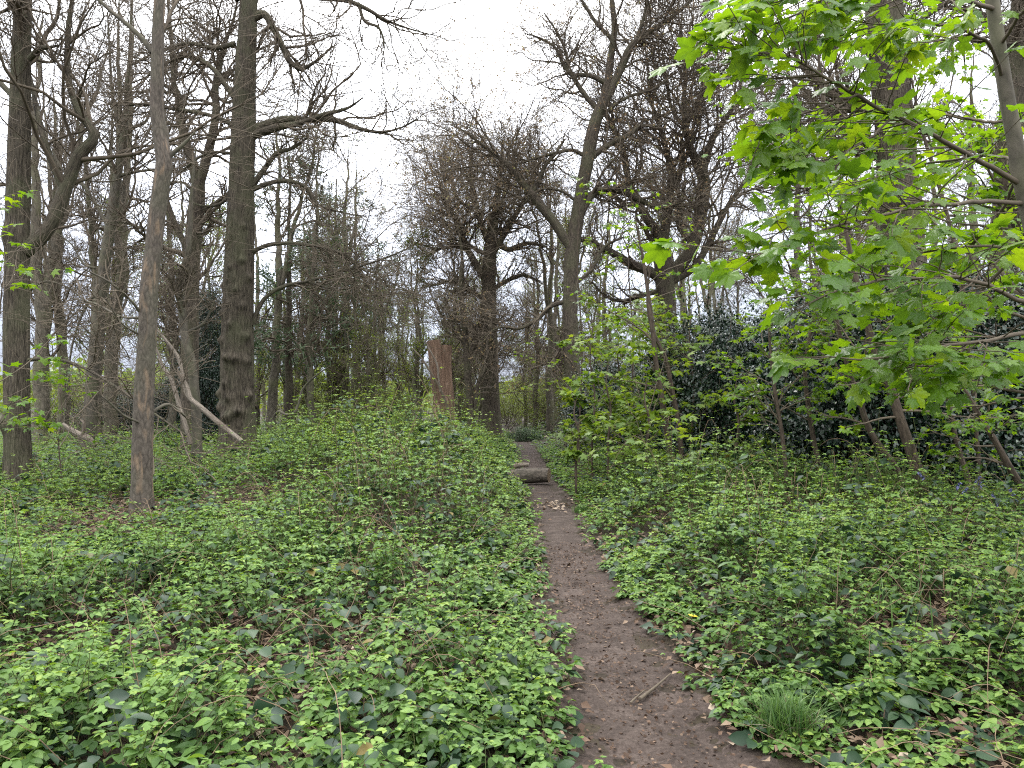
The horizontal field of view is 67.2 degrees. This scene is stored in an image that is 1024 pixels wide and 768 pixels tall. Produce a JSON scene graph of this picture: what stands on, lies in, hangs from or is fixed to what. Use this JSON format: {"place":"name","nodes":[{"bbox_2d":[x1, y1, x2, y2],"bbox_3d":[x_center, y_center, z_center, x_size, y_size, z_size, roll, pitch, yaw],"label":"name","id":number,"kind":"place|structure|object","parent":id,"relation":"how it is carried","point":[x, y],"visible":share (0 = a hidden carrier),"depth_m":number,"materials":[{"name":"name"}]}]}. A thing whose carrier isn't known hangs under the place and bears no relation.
{"place":"outdoors","nodes":[
{"label":"outdoors","id":0,"kind":"place"},
{"bbox_2d":[0,406,1023,767],"bbox_3d":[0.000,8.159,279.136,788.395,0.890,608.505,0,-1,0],"label":"ground","id":1,"kind":"structure","parent":0,"point":[690,668],"depth_m":5.53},
{"bbox_2d":[0,190,74,426],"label":"young maple","id":2,"kind":"object","parent":1,"relation":"on","point":[43,361],"visible":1,"depth_m":8.57,"materials":[{"name":"green plant"}]},
{"bbox_2d":[0,359,101,478],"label":"young maple","id":3,"kind":"object","parent":1,"relation":"on","point":[57,425],"visible":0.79,"depth_m":12.49,"materials":[{"name":"green plant"}]},
{"bbox_2d":[0,93,116,396],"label":"tree","id":4,"kind":"object","parent":1,"relation":"on","point":[54,284],"visible":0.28,"depth_m":26.73,"materials":[{"name":"brown plant"}]},
{"bbox_2d":[0,49,132,441],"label":"tree","id":5,"kind":"object","parent":1,"relation":"on","point":[62,319],"visible":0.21,"depth_m":28.74,"materials":[{"name":"brown plant"}]},
{"bbox_2d":[0,1,144,451],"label":"tree","id":6,"kind":"object","parent":1,"relation":"on","point":[38,309],"visible":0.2,"depth_m":24.49,"materials":[{"name":"brown plant"}]},
{"bbox_2d":[35,67,182,449],"bbox_3d":[-12.889,-3.862,23.945,3.921,12.436,4.728,-1,-2,23],"label":"tree","id":7,"kind":"object","parent":1,"relation":"on","point":[91,229],"visible":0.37,"depth_m":23.49,"materials":[{"name":"brown plant"}]},
{"bbox_2d":[0,0,218,460],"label":"slim tree","id":8,"kind":"object","parent":1,"relation":"on","point":[92,417],"visible":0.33,"depth_m":21.03,"materials":[{"name":"brown plant"}]},
{"bbox_2d":[70,385,154,439],"bbox_3d":[-15.740,1.472,31.035,4.372,3.149,3.171,1,-2,-43],"label":"holly bush","id":9,"kind":"object","parent":1,"relation":"on","point":[120,415],"visible":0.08,"depth_m":30.40,"materials":[{"name":"green plant"}]},
{"bbox_2d":[70,194,158,432],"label":"tree","id":10,"kind":"object","parent":1,"relation":"on","point":[133,292],"visible":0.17,"depth_m":27.35,"materials":[{"name":"brown plant"}]},
{"bbox_2d":[40,0,213,515],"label":"dead tree","id":11,"kind":"object","parent":1,"relation":"on","point":[142,420],"visible":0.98,"depth_m":9.67,"materials":[{"name":"wood"}]},
{"bbox_2d":[61,0,211,447],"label":"tree","id":12,"kind":"object","parent":1,"relation":"on","point":[127,204],"visible":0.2,"depth_m":25.91,"materials":[{"name":"brown plant"}]},
{"bbox_2d":[121,103,220,443],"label":"tree","id":13,"kind":"object","parent":1,"relation":"on","point":[171,416],"visible":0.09,"depth_m":27.97,"materials":[{"name":"brown plant"}]},
{"bbox_2d":[156,347,192,444],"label":"broken branch","id":14,"kind":"object","parent":1,"relation":"on","point":[184,421],"visible":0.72,"depth_m":15.30,"materials":[{"name":"brown wood"}]},
{"bbox_2d":[133,150,221,373],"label":"tree","id":15,"kind":"object","parent":1,"relation":"on","point":[172,318],"visible":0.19,"depth_m":26.23,"materials":[{"name":"brown plant"}]},
{"bbox_2d":[128,100,239,462],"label":"crooked tree","id":16,"kind":"object","parent":1,"relation":"on","point":[176,284],"visible":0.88,"depth_m":15.46,"materials":[{"name":"brown plant"}]},
{"bbox_2d":[154,373,213,439],"bbox_3d":[-12.836,0.789,29.974,3.064,3.083,2.822,1,-2,-34],"label":"holly bush","id":17,"kind":"object","parent":1,"relation":"on","point":[162,413],"visible":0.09,"depth_m":29.33,"materials":[{"name":"green plant"}]},
{"bbox_2d":[0,0,384,492],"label":"ridged tree","id":18,"kind":"object","parent":1,"relation":"on","point":[16,338],"visible":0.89,"depth_m":12.92,"materials":[{"name":"brown plant"}]},
{"bbox_2d":[165,273,221,453],"bbox_3d":[-9.399,-0.689,24.034,2.145,5.946,2.822,0,-1,8],"label":"holly bush","id":19,"kind":"object","parent":1,"relation":"on","point":[208,388],"visible":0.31,"depth_m":23.50,"materials":[{"name":"green plant"}]},
{"bbox_2d":[0,0,389,462],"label":"forked tree","id":20,"kind":"object","parent":1,"relation":"on","point":[200,178],"visible":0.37,"depth_m":20.03,"materials":[{"name":"brown plant"}]},
{"bbox_2d":[157,327,243,442],"bbox_3d":[-6.094,-0.095,14.683,2.480,2.406,0.255,-1,-2,27],"label":"broken branch","id":21,"kind":"object","parent":1,"relation":"on","point":[205,411],"visible":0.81,"depth_m":14.60,"materials":[{"name":"grey wood"}]},
{"bbox_2d":[185,199,226,357],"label":"tree","id":22,"kind":"object","parent":1,"relation":"on","point":[218,261],"visible":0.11,"depth_m":40.35,"materials":[{"name":"brown plant"}]},
{"bbox_2d":[206,167,301,433],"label":"tree","id":23,"kind":"object","parent":1,"relation":"on","point":[258,373],"visible":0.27,"depth_m":35.39,"materials":[{"name":"brown plant"}]},
{"bbox_2d":[1,0,531,468],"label":"burred tree","id":24,"kind":"object","parent":1,"relation":"on","point":[234,407],"visible":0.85,"depth_m":16.92,"materials":[{"name":"brown plant"}]},
{"bbox_2d":[213,139,359,434],"bbox_3d":[-9.015,-3.666,31.150,6.255,12.254,7.656,0,-1,0],"label":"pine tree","id":25,"kind":"object","parent":1,"relation":"on","point":[286,341],"visible":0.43,"depth_m":30.55,"materials":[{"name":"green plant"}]},
{"bbox_2d":[255,188,317,374],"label":"tree","id":26,"kind":"object","parent":1,"relation":"on","point":[281,218],"visible":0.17,"depth_m":37.01,"materials":[{"name":"brown plant"}]},
{"bbox_2d":[256,355,353,431],"bbox_3d":[-9.220,0.529,34.623,4.921,4.042,4.650,0,-1,-7],"label":"hawthorn shrub","id":27,"kind":"object","parent":1,"relation":"on","point":[321,386],"visible":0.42,"depth_m":34.33,"materials":[{"name":"green plant"}]},
{"bbox_2d":[0,354,612,767],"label":"bramble undergrowth","id":28,"kind":"object","parent":1,"relation":"on","point":[162,682],"visible":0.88,"depth_m":4.98,"materials":[{"name":"plant"}]},
{"bbox_2d":[254,112,362,435],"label":"tree","id":29,"kind":"object","parent":1,"relation":"on","point":[309,330],"visible":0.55,"depth_m":29.85,"materials":[{"name":"brown plant"}]},
{"bbox_2d":[0,349,623,412],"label":"distant woods","id":30,"kind":"object","parent":1,"relation":"on","point":[76,369],"visible":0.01,"depth_m":95.82,"materials":[{"name":"green plant"}]},
{"bbox_2d":[279,225,344,384],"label":"tree","id":31,"kind":"object","parent":1,"relation":"on","point":[318,351],"visible":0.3,"depth_m":34.26,"materials":[{"name":"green plant"}]},
{"bbox_2d":[254,81,370,439],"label":"tree","id":32,"kind":"object","parent":1,"relation":"on","point":[273,388],"visible":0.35,"depth_m":30.50,"materials":[{"name":"brown plant"}]},
{"bbox_2d":[283,181,371,421],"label":"tree","id":33,"kind":"object","parent":1,"relation":"on","point":[354,347],"visible":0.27,"depth_m":33.60,"materials":[{"name":"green plant"}]},
{"bbox_2d":[280,128,394,399],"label":"tree","id":34,"kind":"object","parent":1,"relation":"on","point":[339,335],"visible":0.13,"depth_m":36.62,"materials":[{"name":"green plant"}]},
{"bbox_2d":[259,178,425,423],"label":"bare tree","id":35,"kind":"object","parent":1,"relation":"on","point":[359,306],"visible":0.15,"depth_m":35.85,"materials":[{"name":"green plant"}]},
{"bbox_2d":[278,131,430,419],"bbox_3d":[-7.354,-4.770,36.187,5.794,14.931,5.373,-1,-2,33],"label":"tree","id":36,"kind":"object","parent":1,"relation":"on","point":[344,352],"visible":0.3,"depth_m":35.54,"materials":[{"name":"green plant"}]},
{"bbox_2d":[317,248,409,430],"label":"tree","id":37,"kind":"object","parent":1,"relation":"on","point":[367,384],"visible":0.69,"depth_m":30.45,"materials":[{"name":"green plant"}]},
{"bbox_2d":[335,204,411,420],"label":"tree","id":38,"kind":"object","parent":1,"relation":"on","point":[386,361],"visible":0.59,"depth_m":31.37,"materials":[{"name":"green plant"}]},
{"bbox_2d":[360,215,464,424],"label":"tree","id":39,"kind":"object","parent":1,"relation":"on","point":[407,373],"visible":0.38,"depth_m":34.99,"materials":[{"name":"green plant"}]},
{"bbox_2d":[395,226,457,423],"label":"tree","id":40,"kind":"object","parent":1,"relation":"on","point":[416,357],"visible":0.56,"depth_m":30.22,"materials":[{"name":"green plant"}]},
{"bbox_2d":[427,339,456,437],"bbox_3d":[-2.162,0.579,24.979,1.076,4.065,0.856,1,-2,-32],"label":"tree stump","id":41,"kind":"object","parent":1,"relation":"on","point":[445,375],"visible":0.52,"depth_m":24.85,"materials":[{"name":"red wood"}]},
{"bbox_2d":[344,88,605,440],"bbox_3d":[-1.460,-4.920,30.985,9.880,14.486,9.422,0,-1,17],"label":"budding oak","id":42,"kind":"object","parent":1,"relation":"on","point":[491,404],"visible":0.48,"depth_m":30.79,"materials":[{"name":"brown plant"}]},
{"bbox_2d":[393,210,556,443],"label":"leaning tree","id":43,"kind":"object","parent":1,"relation":"on","point":[464,341],"visible":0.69,"depth_m":28.95,"materials":[{"name":"brown plant"}]},
{"bbox_2d":[436,177,533,428],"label":"tree","id":44,"kind":"object","parent":1,"relation":"on","point":[480,421],"visible":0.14,"depth_m":41.35,"materials":[{"name":"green plant"}]},
{"bbox_2d":[455,243,524,386],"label":"wood tree","id":45,"kind":"object","parent":1,"relation":"on","point":[480,354],"visible":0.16,"depth_m":36.63,"materials":[{"name":"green plant"}]},
{"bbox_2d":[0,376,1023,767],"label":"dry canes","id":46,"kind":"object","parent":1,"relation":"on","point":[478,574],"visible":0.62,"depth_m":5.13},
{"bbox_2d":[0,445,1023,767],"bbox_3d":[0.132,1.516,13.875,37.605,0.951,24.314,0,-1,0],"label":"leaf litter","id":47,"kind":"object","parent":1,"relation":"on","point":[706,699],"visible":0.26,"depth_m":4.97,"materials":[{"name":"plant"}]},
{"bbox_2d":[497,255,545,426],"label":"tree","id":48,"kind":"object","parent":1,"relation":"on","point":[526,392],"visible":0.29,"depth_m":48.71,"materials":[{"name":"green plant"}]},
{"bbox_2d":[499,375,545,429],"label":"hawthorn shrub","id":49,"kind":"object","parent":1,"relation":"on","point":[519,416],"visible":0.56,"depth_m":46.59,"materials":[{"name":"green plant"}]},
{"bbox_2d":[478,172,569,435],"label":"tree","id":50,"kind":"object","parent":1,"relation":"on","point":[549,411],"visible":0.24,"depth_m":35.75,"materials":[{"name":"brown plant"}]},
{"bbox_2d":[25,454,1023,767],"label":"ground cover","id":51,"kind":"object","parent":1,"relation":"on","point":[793,750],"visible":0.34,"depth_m":4.36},
{"bbox_2d":[504,423,545,441],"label":"dark bush","id":52,"kind":"object","parent":1,"relation":"on","point":[520,434],"visible":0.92,"depth_m":32.70,"materials":[{"name":"green plant"}]},
{"bbox_2d":[497,227,553,429],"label":"tree","id":53,"kind":"object","parent":1,"relation":"on","point":[536,378],"visible":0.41,"depth_m":41.38,"materials":[{"name":"brown plant"}]},
{"bbox_2d":[510,375,563,429],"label":"hawthorn shrub","id":54,"kind":"object","parent":1,"relation":"on","point":[542,409],"visible":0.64,"depth_m":40.75,"materials":[{"name":"green plant"}]},
{"bbox_2d":[497,174,605,431],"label":"tree","id":55,"kind":"object","parent":1,"relation":"on","point":[555,315],"visible":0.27,"depth_m":40.52,"materials":[{"name":"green plant"}]},
{"bbox_2d":[334,0,794,449],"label":"oak tree","id":56,"kind":"object","parent":1,"relation":"on","point":[590,153],"visible":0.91,"depth_m":24.06,"materials":[{"name":"brown plant"}]},
{"bbox_2d":[542,215,598,424],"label":"tree","id":57,"kind":"object","parent":1,"relation":"on","point":[561,249],"visible":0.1,"depth_m":42.05,"materials":[{"name":"brown plant"}]},
{"bbox_2d":[514,192,632,473],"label":"young maple","id":58,"kind":"object","parent":1,"relation":"on","point":[611,267],"visible":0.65,"depth_m":17.05,"materials":[{"name":"green plant"}]},
{"bbox_2d":[556,387,595,497],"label":"young maple","id":59,"kind":"object","parent":1,"relation":"on","point":[578,434],"visible":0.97,"depth_m":12.98,"materials":[{"name":"green plant"}]},
{"bbox_2d":[562,249,610,369],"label":"tree","id":60,"kind":"object","parent":1,"relation":"on","point":[593,289],"visible":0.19,"depth_m":43.66,"materials":[{"name":"brown plant"}]},
{"bbox_2d":[554,312,637,480],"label":"young maple","id":61,"kind":"object","parent":1,"relation":"on","point":[563,343],"visible":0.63,"depth_m":15.12,"materials":[{"name":"green plant"}]},
{"bbox_2d":[556,198,639,428],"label":"tree","id":62,"kind":"object","parent":1,"relation":"on","point":[593,215],"visible":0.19,"depth_m":43.55,"materials":[{"name":"brown plant"}]},
{"bbox_2d":[543,170,656,407],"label":"tree","id":63,"kind":"object","parent":1,"relation":"on","point":[605,332],"visible":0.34,"depth_m":39.67,"materials":[{"name":"brown plant"}]},
{"bbox_2d":[541,356,681,460],"bbox_3d":[3.166,0.984,20.906,4.996,4.049,3.624,1,-2,-34],"label":"holly bush","id":64,"kind":"object","parent":1,"relation":"on","point":[570,411],"visible":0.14,"depth_m":20.37,"materials":[{"name":"green plant"}]},
{"bbox_2d":[564,342,666,489],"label":"young maple","id":65,"kind":"object","parent":1,"relation":"on","point":[621,423],"visible":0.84,"depth_m":13.17,"materials":[{"name":"green plant"}]},
{"bbox_2d":[574,294,673,472],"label":"young maple","id":66,"kind":"object","parent":1,"relation":"on","point":[598,332],"visible":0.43,"depth_m":15.85,"materials":[{"name":"green plant"}]},
{"bbox_2d":[556,182,704,490],"bbox_3d":[1.880,-0.921,12.854,2.327,5.590,2.151,1,-2,-31],"label":"bare sapling","id":67,"kind":"object","parent":1,"relation":"on","point":[653,341],"visible":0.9,"depth_m":12.97,"materials":[{"name":"brown plant"}]},
{"bbox_2d":[571,175,697,445],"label":"young maple","id":68,"kind":"object","parent":1,"relation":"on","point":[610,194],"visible":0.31,"depth_m":17.49,"materials":[{"name":"green plant"}]},
{"bbox_2d":[579,344,715,492],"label":"young maple","id":69,"kind":"object","parent":1,"relation":"on","point":[645,412],"visible":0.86,"depth_m":11.87,"materials":[{"name":"green plant"}]},
{"bbox_2d":[607,211,699,478],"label":"bare sapling","id":70,"kind":"object","parent":1,"relation":"on","point":[667,364],"visible":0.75,"depth_m":13.37,"materials":[{"name":"brown plant"}]},
{"bbox_2d":[568,296,742,446],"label":"young maple","id":71,"kind":"object","parent":1,"relation":"on","point":[701,337],"visible":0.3,"depth_m":15.09,"materials":[{"name":"green plant"}]},
{"bbox_2d":[606,134,709,412],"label":"tree","id":72,"kind":"object","parent":1,"relation":"on","point":[680,293],"visible":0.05,"depth_m":39.16,"materials":[{"name":"brown plant"}]},
{"bbox_2d":[383,0,970,357],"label":"spreading oak","id":73,"kind":"object","parent":1,"relation":"on","point":[666,285],"visible":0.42,"depth_m":27.76,"materials":[{"name":"brown plant"}]},
{"bbox_2d":[643,190,737,377],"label":"tree","id":74,"kind":"object","parent":1,"relation":"on","point":[708,301],"visible":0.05,"depth_m":45.93,"materials":[{"name":"brown plant"}]},
{"bbox_2d":[644,174,743,300],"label":"tree","id":75,"kind":"object","parent":1,"relation":"on","point":[717,255],"visible":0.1,"depth_m":36.24,"materials":[{"name":"brown plant"}]},
{"bbox_2d":[617,258,804,460],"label":"young maple","id":76,"kind":"object","parent":1,"relation":"on","point":[695,347],"visible":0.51,"depth_m":14.24,"materials":[{"name":"green plant"}]},
{"bbox_2d":[623,285,807,483],"bbox_3d":[4.337,0.565,15.508,4.077,5.174,4.996,1,-2,-25],"label":"holly bush","id":77,"kind":"object","parent":1,"relation":"on","point":[716,326],"visible":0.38,"depth_m":14.59,"materials":[{"name":"green plant"}]},
{"bbox_2d":[700,557,742,617],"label":"willowherb plant","id":78,"kind":"object","parent":1,"relation":"on","point":[721,583],"visible":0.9,"depth_m":5.40,"materials":[{"name":"green plant"}]},
{"bbox_2d":[697,254,753,344],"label":"tree","id":79,"kind":"object","parent":1,"relation":"on","point":[737,299],"visible":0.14,"depth_m":51.81,"materials":[{"name":"brown plant"}]},
{"bbox_2d":[697,195,755,318],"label":"tree","id":80,"kind":"object","parent":1,"relation":"on","point":[723,289],"visible":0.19,"depth_m":51.20,"materials":[{"name":"brown plant"}]},
{"bbox_2d":[700,367,778,482],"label":"young maple","id":81,"kind":"object","parent":1,"relation":"on","point":[706,398],"visible":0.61,"depth_m":12.48,"materials":[{"name":"green plant"}]},
{"bbox_2d":[516,407,1023,767],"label":"bramble undergrowth","id":82,"kind":"object","parent":1,"relation":"on","point":[873,698],"visible":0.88,"depth_m":5.66,"materials":[{"name":"plant"}]},
{"bbox_2d":[711,283,832,499],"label":"maple sapling","id":83,"kind":"object","parent":1,"relation":"on","point":[815,394],"visible":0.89,"depth_m":10.48,"materials":[{"name":"green plant"}]},
{"bbox_2d":[693,50,879,334],"bbox_3d":[8.619,-4.379,24.070,5.844,13.660,4.291,-1,-2,31],"label":"tree","id":84,"kind":"object","parent":1,"relation":"on","point":[750,281],"visible":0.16,"depth_m":24.41,"materials":[{"name":"brown plant"}]},
{"bbox_2d":[705,180,875,496],"bbox_3d":[3.894,-0.525,10.946,2.491,4.477,1.896,0,-1,0],"label":"maple sapling","id":85,"kind":"object","parent":1,"relation":"on","point":[785,304],"visible":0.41,"depth_m":10.96,"materials":[{"name":"green plant"}]},
{"bbox_2d":[730,677,861,746],"bbox_3d":[1.350,1.563,3.672,0.621,0.256,0.690,1,-2,-39],"label":"grass tuft","id":86,"kind":"object","parent":1,"relation":"on","point":[784,715],"visible":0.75,"depth_m":3.63,"materials":[{"name":"green plant"}]},
{"bbox_2d":[777,130,879,282],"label":"tree","id":87,"kind":"object","parent":1,"relation":"on","point":[855,179],"visible":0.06,"depth_m":30.97,"materials":[{"name":"plant"}]},
{"bbox_2d":[640,0,1023,415],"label":"maple tree","id":88,"kind":"object","parent":1,"relation":"on","point":[790,163],"visible":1,"depth_m":3.82,"materials":[{"name":"green plant"}]},
{"bbox_2d":[702,0,994,482],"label":"young maple","id":89,"kind":"object","parent":1,"relation":"on","point":[823,99],"visible":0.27,"depth_m":12.47,"materials":[{"name":"green plant"}]},
{"bbox_2d":[694,0,1023,287],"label":"stout tree","id":90,"kind":"object","parent":1,"relation":"on","point":[899,92],"visible":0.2,"depth_m":14.97,"materials":[{"name":"brown plant"}]},
{"bbox_2d":[776,241,963,500],"bbox_3d":[4.413,-0.096,10.008,1.552,3.457,2.091,1,-2,-30],"label":"maple sapling","id":91,"kind":"object","parent":1,"relation":"on","point":[867,427],"visible":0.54,"depth_m":10.03,"materials":[{"name":"green plant"}]},
{"bbox_2d":[722,256,1023,500],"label":"holly bush","id":92,"kind":"object","parent":1,"relation":"on","point":[825,429],"visible":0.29,"depth_m":11.60,"materials":[{"name":"green plant"}]},
{"bbox_2d":[781,179,1023,502],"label":"maple sapling","id":93,"kind":"object","parent":1,"relation":"on","point":[898,411],"visible":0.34,"depth_m":9.44,"materials":[{"name":"green plant"}]},
{"bbox_2d":[783,0,1023,494],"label":"young maple","id":94,"kind":"object","parent":1,"relation":"on","point":[930,74],"visible":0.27,"depth_m":11.13,"materials":[{"name":"green plant"}]},
{"bbox_2d":[793,255,1023,487],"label":"holly bush","id":95,"kind":"object","parent":1,"relation":"on","point":[958,290],"depth_m":13.29,"materials":[{"name":"green plant"}]},
{"bbox_2d":[811,473,1023,652],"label":"grass","id":96,"kind":"structure","parent":1,"relation":"on","point":[931,615],"depth_m":5.59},
{"bbox_2d":[859,252,994,498],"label":"maple sapling","id":97,"kind":"object","parent":1,"relation":"on","point":[962,460],"visible":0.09,"depth_m":10.46,"materials":[{"name":"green plant"}]},
{"bbox_2d":[858,0,1023,284],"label":"tree","id":98,"kind":"object","parent":1,"relation":"on","point":[1018,62],"visible":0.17,"depth_m":19.01,"materials":[{"name":"brown plant"}]},
{"bbox_2d":[860,262,1023,494],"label":"holly bush","id":99,"kind":"object","parent":1,"relation":"on","point":[1016,443],"visible":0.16,"depth_m":11.67,"materials":[{"name":"green plant"}]},
{"bbox_2d":[886,94,1023,411],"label":"young maple","id":100,"kind":"object","parent":1,"relation":"on","point":[980,138],"visible":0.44,"depth_m":6.85,"materials":[{"name":"green plant"}]},
{"bbox_2d":[914,326,1023,514],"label":"maple sapling","id":101,"kind":"object","parent":1,"relation":"on","point":[983,425],"visible":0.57,"depth_m":8.96,"materials":[{"name":"green plant"}]},
{"bbox_2d":[922,48,1021,289],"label":"tree","id":102,"kind":"object","parent":1,"relation":"on","point":[969,184],"visible":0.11,"depth_m":25.25,"materials":[{"name":"plant"}]},
{"bbox_2d":[0,0,1023,404],"label":"sky","id":103,"kind":"structure","parent":0,"point":[991,81],"materials":[{"name":"white"}]},
{"bbox_2d":[503,429,780,767],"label":"path","id":104,"kind":"structure","parent":0,"point":[558,527],"depth_m":4.56,"materials":[{"name":"soil"}]},
{"bbox_2d":[507,468,550,483],"bbox_3d":[0.332,1.854,15.435,0.852,0.355,0.320,0,-2,18],"label":"fallen log","id":105,"kind":"object","parent":104,"relation":"on","point":[536,475],"visible":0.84,"depth_m":15.30,"materials":[{"name":"brown wood"}]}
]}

